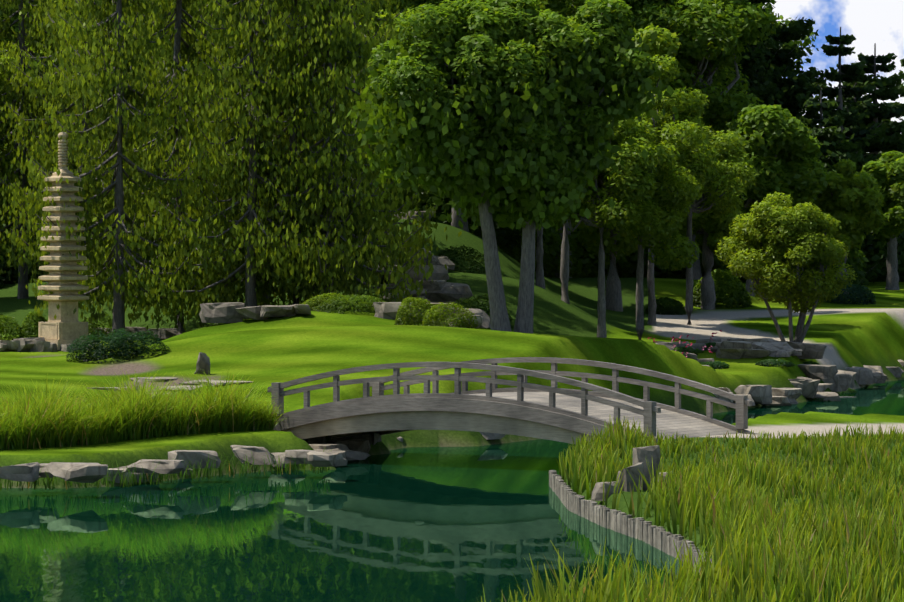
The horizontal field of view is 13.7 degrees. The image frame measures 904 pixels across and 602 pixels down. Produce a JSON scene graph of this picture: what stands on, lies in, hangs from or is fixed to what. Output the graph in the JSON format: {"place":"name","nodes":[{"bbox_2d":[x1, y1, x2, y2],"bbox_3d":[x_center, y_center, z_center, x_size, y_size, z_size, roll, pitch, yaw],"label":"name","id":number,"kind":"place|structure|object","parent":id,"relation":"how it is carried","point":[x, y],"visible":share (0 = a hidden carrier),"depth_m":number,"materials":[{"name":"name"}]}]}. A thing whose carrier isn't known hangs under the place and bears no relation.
{"place":"outdoors","nodes":[
{"label":"outdoors","id":0,"kind":"place"},
{"bbox_2d":[0,380,903,601],"bbox_3d":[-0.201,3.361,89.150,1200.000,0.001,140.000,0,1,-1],"label":"water","id":1,"kind":"structure","parent":0,"point":[438,524],"depth_m":61.17,"materials":[{"name":"green liquid"}]},
{"bbox_2d":[0,217,903,601],"bbox_3d":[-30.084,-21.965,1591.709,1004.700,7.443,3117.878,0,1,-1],"label":"ground","id":2,"kind":"structure","parent":0,"point":[264,353],"depth_m":98.01,"materials":[{"name":"green plant"}]},
{"bbox_2d":[37,132,88,349],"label":"stone pagoda","id":3,"kind":"object","parent":2,"relation":"on","point":[63,278],"visible":0.92,"depth_m":110.62,"materials":[{"name":"beige stone"}]},
{"bbox_2d":[0,245,875,401],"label":"shrubs","id":4,"kind":"object","parent":2,"relation":"on","point":[736,297],"visible":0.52,"depth_m":112.60,"materials":[{"name":"green plant"}]},
{"bbox_2d":[0,211,903,500],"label":"shore rocks","id":5,"kind":"object","parent":2,"relation":"on","point":[438,289],"visible":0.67,"depth_m":105.97,"materials":[{"name":"grey stone"}]},
{"bbox_2d":[0,368,903,601],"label":"grasses and reeds","id":6,"kind":"object","parent":2,"relation":"on","point":[754,555],"visible":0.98,"depth_m":62.38,"materials":[{"name":"green plant"}]},
{"bbox_2d":[268,357,754,444],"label":"arched footbridge","id":7,"kind":"object","parent":2,"relation":"on","point":[553,412],"visible":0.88,"depth_m":79.75,"materials":[{"name":"grey wood"}]},
{"bbox_2d":[549,470,711,572],"bbox_3d":[2.330,3.858,54.495,2.832,0.635,37.884,0,1,3],"label":"log palisade","id":8,"kind":"object","parent":2,"relation":"on","point":[648,532],"visible":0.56,"depth_m":61.21,"materials":[{"name":"grey wood"}]},
{"bbox_2d":[647,330,721,356],"bbox_3d":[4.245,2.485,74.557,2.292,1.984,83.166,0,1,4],"label":"flowers","id":9,"kind":"object","parent":2,"relation":"on","point":[674,345],"visible":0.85,"depth_m":114.24,"materials":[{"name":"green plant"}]},
{"bbox_2d":[762,0,903,152],"label":"sky","id":10,"kind":"structure","parent":0,"point":[880,22],"materials":[{"name":"white"}]}
]}

